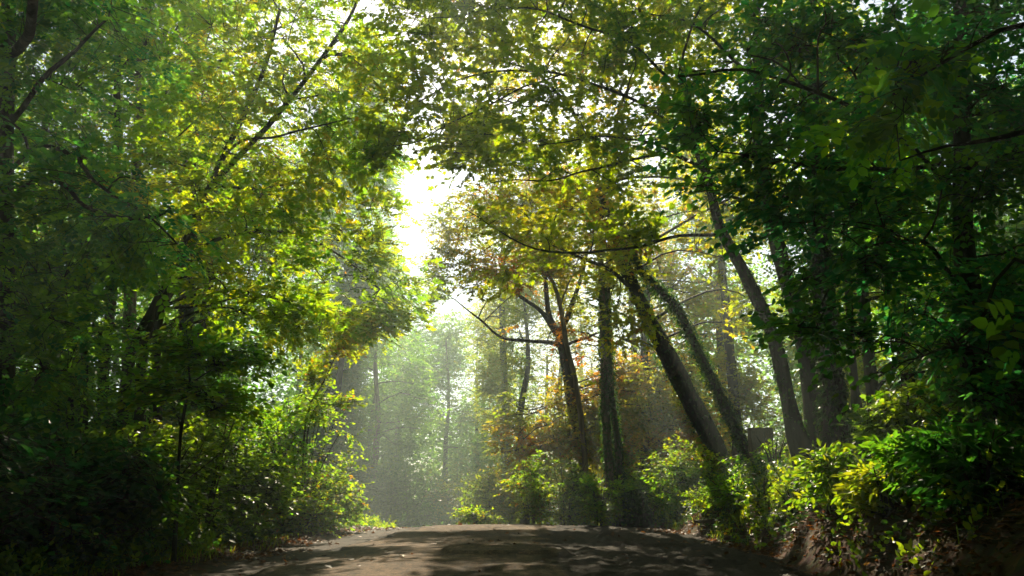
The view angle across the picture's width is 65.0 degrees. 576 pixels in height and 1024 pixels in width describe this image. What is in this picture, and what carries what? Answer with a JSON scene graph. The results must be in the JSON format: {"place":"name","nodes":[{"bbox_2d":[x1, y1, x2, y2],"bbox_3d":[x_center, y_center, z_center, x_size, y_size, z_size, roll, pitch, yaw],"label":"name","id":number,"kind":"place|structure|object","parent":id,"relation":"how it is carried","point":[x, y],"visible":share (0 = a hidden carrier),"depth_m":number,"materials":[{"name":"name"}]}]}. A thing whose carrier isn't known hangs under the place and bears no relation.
{"place":"outdoors","nodes":[
{"label":"outdoors","id":0,"kind":"place"},
{"bbox_2d":[198,524,809,575],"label":"road","id":1,"kind":"structure","parent":0,"point":[453,553],"depth_m":10.88,"materials":[{"name":"grey asphalt"},{"name":"soil"}]},
{"bbox_2d":[0,433,1023,575],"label":"ground","id":2,"kind":"structure","parent":0,"point":[1012,564],"depth_m":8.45,"materials":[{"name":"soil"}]},
{"bbox_2d":[14,48,113,376],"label":"woodland tree","id":3,"kind":"object","parent":2,"relation":"on","point":[16,170],"depth_m":33.49,"materials":[{"name":"green plant"}]},
{"bbox_2d":[0,397,129,555],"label":"shrub","id":4,"kind":"object","parent":2,"relation":"on","point":[14,434],"visible":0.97,"depth_m":8.43,"materials":[{"name":"green plant"}]},
{"bbox_2d":[14,324,115,441],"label":"shrub","id":5,"kind":"object","parent":2,"relation":"on","point":[73,388],"visible":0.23,"depth_m":13.02,"materials":[{"name":"green plant"}]},
{"bbox_2d":[14,10,166,390],"bbox_3d":[-15.668,-3.075,26.876,7.535,19.521,8.689,0,-15,0],"label":"woodland tree","id":6,"kind":"object","parent":2,"relation":"on","point":[138,298],"visible":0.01,"depth_m":28.17,"materials":[{"name":"green plant"}]},
{"bbox_2d":[14,322,171,443],"bbox_3d":[-8.278,1.934,15.878,3.646,3.223,3.727,0,-15,0],"label":"shrub","id":7,"kind":"object","parent":2,"relation":"on","point":[109,422],"visible":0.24,"depth_m":15.43,"materials":[{"name":"green plant"}]},
{"bbox_2d":[14,191,186,441],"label":"hazel tree","id":8,"kind":"object","parent":2,"relation":"on","point":[112,293],"visible":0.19,"depth_m":14.38,"materials":[{"name":"green plant"}]},
{"bbox_2d":[0,428,205,568],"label":"shrub","id":9,"kind":"object","parent":2,"relation":"on","point":[131,484],"visible":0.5,"depth_m":9.58,"materials":[{"name":"green plant"}]},
{"bbox_2d":[0,0,225,429],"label":"ash tree","id":10,"kind":"object","parent":2,"relation":"on","point":[32,19],"visible":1,"depth_m":11.18,"materials":[{"name":"green plant"}]},
{"bbox_2d":[0,0,244,432],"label":"ash tree","id":11,"kind":"object","parent":2,"relation":"on","point":[116,113],"visible":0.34,"depth_m":17.82,"materials":[{"name":"green plant"}]},
{"bbox_2d":[42,421,254,556],"bbox_3d":[-5.484,3.006,11.558,3.105,2.158,3.100,0,-15,0],"label":"shrub","id":12,"kind":"object","parent":2,"relation":"on","point":[145,443],"visible":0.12,"depth_m":11.65,"materials":[{"name":"green plant"}]},
{"bbox_2d":[110,336,265,483],"bbox_3d":[-7.551,2.894,18.387,3.962,3.552,3.643,0,-15,0],"label":"shrub","id":13,"kind":"object","parent":2,"relation":"on","point":[169,406],"visible":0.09,"depth_m":17.85,"materials":[{"name":"green plant"}]},
{"bbox_2d":[98,55,293,481],"bbox_3d":[-12.895,-0.591,34.140,8.646,20.118,8.988,11,-19,-37],"label":"woodland tree","id":14,"kind":"object","parent":2,"relation":"on","point":[225,325],"visible":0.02,"depth_m":33.84,"materials":[{"name":"green plant"}]},
{"bbox_2d":[97,317,296,563],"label":"sapling","id":15,"kind":"object","parent":2,"relation":"on","point":[218,362],"visible":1,"depth_m":10.60,"materials":[{"name":"green plant"}]},
{"bbox_2d":[137,42,272,480],"bbox_3d":[-10.783,-1.263,28.373,5.876,17.645,6.709,0,-15,0],"label":"woodland tree","id":16,"kind":"object","parent":2,"relation":"on","point":[204,325],"visible":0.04,"depth_m":27.54,"materials":[{"name":"green plant"}]},
{"bbox_2d":[105,0,310,424],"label":"ash tree","id":17,"kind":"object","parent":2,"relation":"on","point":[187,311],"visible":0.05,"depth_m":25.51,"materials":[{"name":"green plant"}]},
{"bbox_2d":[0,0,416,381],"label":"ash tree","id":18,"kind":"object","parent":2,"relation":"on","point":[132,309],"visible":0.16,"depth_m":22.15,"materials":[{"name":"green plant"}]},
{"bbox_2d":[127,410,305,541],"bbox_3d":[-5.335,3.376,13.968,3.477,2.565,3.465,0,-15,0],"label":"shrub","id":19,"kind":"object","parent":2,"relation":"on","point":[269,481],"visible":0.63,"depth_m":14.06,"materials":[{"name":"green plant"}]},
{"bbox_2d":[172,396,328,533],"bbox_3d":[-5.302,3.658,16.232,3.298,2.912,3.252,6,-16,-23],"label":"shrub","id":20,"kind":"object","parent":2,"relation":"on","point":[275,443],"visible":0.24,"depth_m":16.11,"materials":[{"name":"green plant"}]},
{"bbox_2d":[79,0,446,510],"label":"ash tree","id":21,"kind":"object","parent":2,"relation":"on","point":[311,307],"visible":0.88,"depth_m":17.20,"materials":[{"name":"green plant"}]},
{"bbox_2d":[234,422,307,491],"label":"shrub","id":22,"kind":"object","parent":2,"relation":"on","point":[278,451],"visible":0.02,"depth_m":21.09,"materials":[{"name":"green plant"}]},
{"bbox_2d":[235,385,373,530],"bbox_3d":[-4.727,3.942,18.446,3.196,3.517,3.226,0,-15,0],"label":"shrub","id":23,"kind":"object","parent":2,"relation":"on","point":[312,488],"visible":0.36,"depth_m":18.29,"materials":[{"name":"green plant"}]},
{"bbox_2d":[263,492,352,537],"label":"shrub","id":24,"kind":"object","parent":2,"relation":"on","point":[316,509],"visible":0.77,"depth_m":16.54,"materials":[{"name":"green plant"}]},
{"bbox_2d":[261,424,359,490],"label":"shrub","id":25,"kind":"object","parent":2,"relation":"on","point":[319,439],"visible":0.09,"depth_m":44.14,"materials":[{"name":"green plant"}]},
{"bbox_2d":[256,105,387,505],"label":"woodland tree","id":26,"kind":"object","parent":2,"relation":"on","point":[308,278],"visible":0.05,"depth_m":54.94,"materials":[{"name":"green plant"}]},
{"bbox_2d":[285,339,369,494],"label":"sapling","id":27,"kind":"object","parent":2,"relation":"on","point":[312,377],"visible":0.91,"depth_m":17.85,"materials":[{"name":"green plant"}]},
{"bbox_2d":[299,458,377,531],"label":"shrub","id":28,"kind":"object","parent":2,"relation":"on","point":[360,506],"visible":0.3,"depth_m":18.76,"materials":[{"name":"green plant"}]},
{"bbox_2d":[282,29,409,471],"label":"woodland tree","id":29,"kind":"object","parent":2,"relation":"on","point":[345,371],"visible":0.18,"depth_m":47.74,"materials":[{"name":"green plant"}]},
{"bbox_2d":[335,455,404,524],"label":"shrub","id":30,"kind":"object","parent":2,"relation":"on","point":[357,475],"visible":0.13,"depth_m":45.54,"materials":[{"name":"green plant"}]},
{"bbox_2d":[317,333,427,478],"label":"woodland tree","id":31,"kind":"object","parent":2,"relation":"on","point":[382,417],"visible":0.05,"depth_m":58.80,"materials":[{"name":"green plant"}]},
{"bbox_2d":[305,247,450,513],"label":"woodland tree","id":32,"kind":"object","parent":2,"relation":"on","point":[377,433],"visible":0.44,"depth_m":49.45,"materials":[{"name":"green plant"}]},
{"bbox_2d":[366,212,451,524],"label":"woodland tree","id":33,"kind":"object","parent":2,"relation":"on","point":[423,322],"visible":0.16,"depth_m":68.76,"materials":[{"name":"green plant"}]},
{"bbox_2d":[364,463,457,527],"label":"shrub","id":34,"kind":"object","parent":2,"relation":"on","point":[396,494],"visible":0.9,"depth_m":44.37,"materials":[{"name":"green plant"}]},
{"bbox_2d":[387,309,501,524],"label":"woodland tree","id":35,"kind":"object","parent":2,"relation":"on","point":[446,361],"visible":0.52,"depth_m":59.99,"materials":[{"name":"green plant"}]},
{"bbox_2d":[421,462,484,524],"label":"shrub","id":36,"kind":"object","parent":2,"relation":"on","point":[449,499],"visible":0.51,"depth_m":45.33,"materials":[{"name":"green plant"}]},
{"bbox_2d":[450,502,508,524],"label":"shrub","id":37,"kind":"object","parent":2,"relation":"on","point":[475,516],"visible":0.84,"depth_m":23.74,"materials":[{"name":"green plant"}]},
{"bbox_2d":[424,309,546,516],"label":"woodland tree","id":38,"kind":"object","parent":2,"relation":"on","point":[517,380],"visible":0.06,"depth_m":67.79,"materials":[{"name":"green plant"}]},
{"bbox_2d":[456,460,530,523],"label":"shrub","id":39,"kind":"object","parent":2,"relation":"on","point":[486,489],"visible":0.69,"depth_m":31.61,"materials":[{"name":"green plant"}]},
{"bbox_2d":[469,462,519,523],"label":"shrub","id":40,"kind":"object","parent":2,"relation":"on","point":[488,501],"visible":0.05,"depth_m":44.71,"materials":[{"name":"green plant"}]},
{"bbox_2d":[445,277,563,523],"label":"woodland tree","id":41,"kind":"object","parent":2,"relation":"on","point":[474,451],"visible":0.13,"depth_m":57.58,"materials":[{"name":"green plant"}]},
{"bbox_2d":[458,68,551,523],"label":"woodland tree","id":42,"kind":"object","parent":2,"relation":"on","point":[486,387],"visible":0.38,"depth_m":45.78,"materials":[{"name":"green plant"}]},
{"bbox_2d":[0,384,1023,575],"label":"undergrowth","id":43,"kind":"object","parent":2,"relation":"on","point":[28,565],"visible":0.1,"depth_m":8.96,"materials":[{"name":"green plant"}]},
{"bbox_2d":[0,373,1023,575],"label":"ground ivy","id":44,"kind":"object","parent":2,"relation":"on","point":[99,559],"visible":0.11,"depth_m":11.65,"materials":[{"name":"green plant"}]},
{"bbox_2d":[14,156,1022,526],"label":"woodland","id":45,"kind":"object","parent":2,"relation":"on","point":[430,448],"visible":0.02,"depth_m":58.49,"materials":[{"name":"green plant"}]},
{"bbox_2d":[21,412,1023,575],"bbox_3d":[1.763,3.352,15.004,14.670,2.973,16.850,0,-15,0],"label":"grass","id":46,"kind":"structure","parent":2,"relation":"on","point":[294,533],"depth_m":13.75,"materials":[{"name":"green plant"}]},
{"bbox_2d":[479,261,569,523],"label":"woodland tree","id":47,"kind":"object","parent":2,"relation":"on","point":[526,348],"visible":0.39,"depth_m":40.67,"materials":[{"name":"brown plant"}]},
{"bbox_2d":[490,407,567,523],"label":"shrub","id":48,"kind":"object","parent":2,"relation":"on","point":[543,465],"visible":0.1,"depth_m":33.40,"materials":[{"name":"green plant"}]},
{"bbox_2d":[492,449,566,524],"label":"shrub","id":49,"kind":"object","parent":2,"relation":"on","point":[534,507],"visible":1,"depth_m":22.48,"materials":[{"name":"green plant"}]},
{"bbox_2d":[407,72,685,524],"bbox_3d":[1.177,-0.353,28.840,9.938,17.669,5.571,4,-15,-14],"label":"beech tree","id":50,"kind":"object","parent":2,"relation":"on","point":[557,439],"visible":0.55,"depth_m":27.40,"materials":[{"name":"green plant"}]},
{"bbox_2d":[508,230,590,525],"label":"birch tree","id":51,"kind":"object","parent":2,"relation":"on","point":[576,388],"visible":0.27,"depth_m":26.49,"materials":[{"name":"brown plant"}]},
{"bbox_2d":[535,469,567,524],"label":"shrub","id":52,"kind":"object","parent":2,"relation":"on","point":[552,490],"visible":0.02,"depth_m":43.01,"materials":[{"name":"green plant"}]},
{"bbox_2d":[516,182,602,524],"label":"woodland tree","id":53,"kind":"object","parent":2,"relation":"on","point":[560,369],"visible":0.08,"depth_m":55.58,"materials":[{"name":"green plant"}]},
{"bbox_2d":[522,458,602,524],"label":"shrub","id":54,"kind":"object","parent":2,"relation":"on","point":[567,504],"visible":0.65,"depth_m":23.05,"materials":[{"name":"green plant"}]},
{"bbox_2d":[331,0,815,468],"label":"sycamore tree","id":55,"kind":"object","parent":2,"relation":"on","point":[395,136],"visible":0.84,"depth_m":16.33,"materials":[{"name":"green plant"}]},
{"bbox_2d":[545,402,638,525],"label":"shrub","id":56,"kind":"object","parent":2,"relation":"on","point":[563,476],"visible":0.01,"depth_m":32.12,"materials":[{"name":"green plant"}]},
{"bbox_2d":[536,258,654,523],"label":"woodland tree","id":57,"kind":"object","parent":2,"relation":"on","point":[578,333],"visible":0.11,"depth_m":37.80,"materials":[{"name":"green plant"}]},
{"bbox_2d":[565,472,632,525],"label":"shrub","id":58,"kind":"object","parent":2,"relation":"on","point":[598,509],"visible":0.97,"depth_m":22.22,"materials":[{"name":"green plant"}]},
{"bbox_2d":[556,159,704,526],"bbox_3d":[3.292,1.121,24.166,4.770,12.116,3.649,-10,-18,34],"label":"lime tree","id":59,"kind":"object","parent":2,"relation":"on","point":[609,414],"visible":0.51,"depth_m":23.93,"materials":[{"name":"brown plant"}]},
{"bbox_2d":[595,441,667,514],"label":"shrub","id":60,"kind":"object","parent":2,"relation":"on","point":[627,464],"visible":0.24,"depth_m":26.12,"materials":[{"name":"green plant"}]},
{"bbox_2d":[620,487,654,527],"bbox_3d":[3.461,6.174,22.152,0.917,1.358,0.927,-5,-16,18],"label":"tree stump","id":61,"kind":"object","parent":2,"relation":"on","point":[639,508],"visible":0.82,"depth_m":21.91,"materials":[{"name":"wood"}]},
{"bbox_2d":[393,0,882,468],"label":"oak tree","id":62,"kind":"object","parent":2,"relation":"on","point":[694,407],"visible":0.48,"depth_m":22.04,"materials":[{"name":"green plant"}]},
{"bbox_2d":[613,462,681,523],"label":"shrub","id":63,"kind":"object","parent":2,"relation":"on","point":[655,510],"visible":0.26,"depth_m":23.00,"materials":[{"name":"green plant"}]},
{"bbox_2d":[597,120,715,513],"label":"woodland tree","id":64,"kind":"object","parent":2,"relation":"on","point":[629,297],"visible":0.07,"depth_m":43.81,"materials":[{"name":"green plant"}]},
{"bbox_2d":[592,216,748,467],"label":"sycamore tree","id":65,"kind":"object","parent":2,"relation":"on","point":[708,375],"visible":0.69,"depth_m":22.00,"materials":[{"name":"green plant"}]},
{"bbox_2d":[624,390,731,510],"bbox_3d":[5.992,6.276,30.385,4.584,5.720,4.643,0,-15,0],"label":"shrub","id":66,"kind":"object","parent":2,"relation":"on","point":[677,444],"visible":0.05,"depth_m":29.64,"materials":[{"name":"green plant"}]},
{"bbox_2d":[619,186,747,513],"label":"lime tree","id":67,"kind":"object","parent":2,"relation":"on","point":[655,440],"visible":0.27,"depth_m":29.89,"materials":[{"name":"green plant"}]},
{"bbox_2d":[638,434,736,518],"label":"shrub","id":68,"kind":"object","parent":2,"relation":"on","point":[685,470],"visible":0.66,"depth_m":21.04,"materials":[{"name":"green plant"}]},
{"bbox_2d":[678,484,716,514],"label":"shrub","id":69,"kind":"object","parent":2,"relation":"on","point":[695,501],"visible":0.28,"depth_m":16.91,"materials":[{"name":"green plant"}]},
{"bbox_2d":[693,519,713,523],"bbox_3d":[4.035,4.714,16.231,0.785,0.092,0.164,4,-15,-14],"label":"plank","id":70,"kind":"object","parent":2,"relation":"on","point":[709,521],"visible":0.48,"depth_m":16.15,"materials":[{"name":"brown wood"}]},
{"bbox_2d":[625,89,788,466],"bbox_3d":[9.045,0.079,36.987,7.968,22.272,9.567,0,-15,0],"label":"woodland tree","id":71,"kind":"object","parent":2,"relation":"on","point":[717,343],"visible":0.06,"depth_m":36.63,"materials":[{"name":"green plant"}]},
{"bbox_2d":[657,86,782,469],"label":"woodland tree","id":72,"kind":"object","parent":2,"relation":"on","point":[729,354],"visible":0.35,"depth_m":28.12,"materials":[{"name":"green plant"}]},
{"bbox_2d":[697,473,753,511],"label":"shrub","id":73,"kind":"object","parent":2,"relation":"on","point":[726,490],"visible":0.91,"depth_m":16.04,"materials":[{"name":"green plant"}]},
{"bbox_2d":[724,535,745,539],"bbox_3d":[4.098,4.451,14.339,0.642,0.093,0.159,-5,-16,19],"label":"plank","id":74,"kind":"object","parent":2,"relation":"on","point":[729,536],"visible":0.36,"depth_m":14.36,"materials":[{"name":"brown wood"}]},
{"bbox_2d":[546,0,927,448],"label":"sycamore tree","id":75,"kind":"object","parent":2,"relation":"on","point":[805,375],"visible":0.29,"depth_m":18.25,"materials":[{"name":"green plant"}]},
{"bbox_2d":[685,344,799,465],"bbox_3d":[8.323,5.493,28.616,4.436,6.584,4.814,9,-17,-31],"label":"shrub","id":76,"kind":"object","parent":2,"relation":"on","point":[743,396],"visible":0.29,"depth_m":27.88,"materials":[{"name":"green plant"}]},
{"bbox_2d":[717,434,789,475],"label":"shrub","id":77,"kind":"object","parent":2,"relation":"on","point":[768,452],"visible":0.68,"depth_m":16.88,"materials":[{"name":"green plant"}]},
{"bbox_2d":[731,480,784,507],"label":"shrub","id":78,"kind":"object","parent":2,"relation":"on","point":[779,483],"visible":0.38,"depth_m":14.71,"materials":[{"name":"green plant"}]},
{"bbox_2d":[747,427,772,463],"bbox_3d":[6.241,4.120,20.114,0.586,1.246,0.273,1,-15,-6],"label":"wooden post","id":79,"kind":"object","parent":2,"relation":"on","point":[754,443],"visible":0.49,"depth_m":20.10,"materials":[{"name":"wood"}]},
{"bbox_2d":[762,487,809,526],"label":"shrub","id":80,"kind":"object","parent":2,"relation":"on","point":[792,507],"visible":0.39,"depth_m":12.85,"materials":[{"name":"green plant"}]},
{"bbox_2d":[603,0,1023,443],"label":"lime tree","id":81,"kind":"object","parent":2,"relation":"on","point":[976,372],"visible":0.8,"depth_m":9.26,"materials":[{"name":"green plant"}]},
{"bbox_2d":[782,438,861,511],"bbox_3d":[4.109,2.500,10.563,1.181,1.026,1.230,0,-15,0],"label":"laurel","id":82,"kind":"object","parent":2,"relation":"on","point":[825,470],"visible":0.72,"depth_m":10.38,"materials":[{"name":"green plant"}]},
{"bbox_2d":[774,336,896,423],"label":"shrub","id":83,"kind":"object","parent":2,"relation":"on","point":[862,389],"visible":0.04,"depth_m":25.05,"materials":[{"name":"green plant"}]},
{"bbox_2d":[731,52,946,452],"bbox_3d":[6.521,-0.788,15.436,4.179,8.559,3.721,0,-15,0],"label":"sycamore tree","id":84,"kind":"object","parent":2,"relation":"on","point":[827,389],"visible":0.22,"depth_m":15.23,"materials":[{"name":"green plant"}]},
{"bbox_2d":[742,16,951,417],"bbox_3d":[13.479,-0.812,31.008,8.450,20.007,8.094,-10,-18,34],"label":"woodland tree","id":85,"kind":"object","parent":2,"relation":"on","point":[788,352],"visible":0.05,"depth_m":31.75,"materials":[{"name":"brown plant"}]},
{"bbox_2d":[792,1,946,397],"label":"woodland tree","id":86,"kind":"object","parent":2,"relation":"on","point":[905,371],"visible":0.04,"depth_m":22.08,"materials":[{"name":"green plant"}]},
{"bbox_2d":[830,461,925,518],"bbox_3d":[4.129,2.236,8.945,1.199,0.723,1.053,0,-15,0],"label":"laurel","id":87,"kind":"object","parent":2,"relation":"on","point":[858,492],"visible":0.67,"depth_m":8.87,"materials":[{"name":"green plant"}]},
{"bbox_2d":[785,160,985,422],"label":"sycamore tree","id":88,"kind":"object","parent":2,"relation":"on","point":[855,397],"visible":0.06,"depth_m":17.62,"materials":[{"name":"green plant"}]},
{"bbox_2d":[836,384,956,463],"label":"shrub","id":89,"kind":"object","parent":2,"relation":"on","point":[889,416],"visible":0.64,"depth_m":11.05,"materials":[{"name":"green plant"}]},
{"bbox_2d":[785,0,1023,379],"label":"ash tree","id":90,"kind":"object","parent":2,"relation":"on","point":[904,92],"visible":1,"depth_m":6.03,"materials":[{"name":"green plant"}]},
{"bbox_2d":[843,416,993,496],"bbox_3d":[4.459,1.808,8.570,1.321,0.864,1.360,10,-18,-32],"label":"laurel","id":91,"kind":"object","parent":2,"relation":"on","point":[879,448],"visible":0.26,"depth_m":8.59,"materials":[{"name":"green plant"}]},
{"bbox_2d":[835,36,1023,409],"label":"sycamore tree","id":92,"kind":"object","parent":2,"relation":"on","point":[872,386],"visible":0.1,"depth_m":16.01,"materials":[{"name":"green plant"}]},
{"bbox_2d":[889,273,1023,428],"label":"shrub","id":93,"kind":"object","parent":2,"relation":"on","point":[913,389],"visible":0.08,"depth_m":10.49,"materials":[{"name":"green plant"}]},
{"bbox_2d":[893,413,1023,513],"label":"laurel","id":94,"kind":"object","parent":2,"relation":"on","point":[937,451],"visible":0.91,"depth_m":7.39,"materials":[{"name":"green plant"}]},
{"bbox_2d":[901,45,1023,380],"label":"woodland tree","id":95,"kind":"object","parent":2,"relation":"on","point":[1008,226],"visible":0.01,"depth_m":24.91,"materials":[{"name":"green plant"}]},
{"bbox_2d":[984,178,1023,238],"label":"woodland tree","id":96,"kind":"object","parent":2,"relation":"on","point":[1006,217],"visible":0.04,"depth_m":29.70,"materials":[{"name":"green plant"}]},
{"bbox_2d":[14,0,1023,512],"label":"sky","id":97,"kind":"structure","parent":0,"point":[417,183],"materials":[{"name":"white"}]}
]}

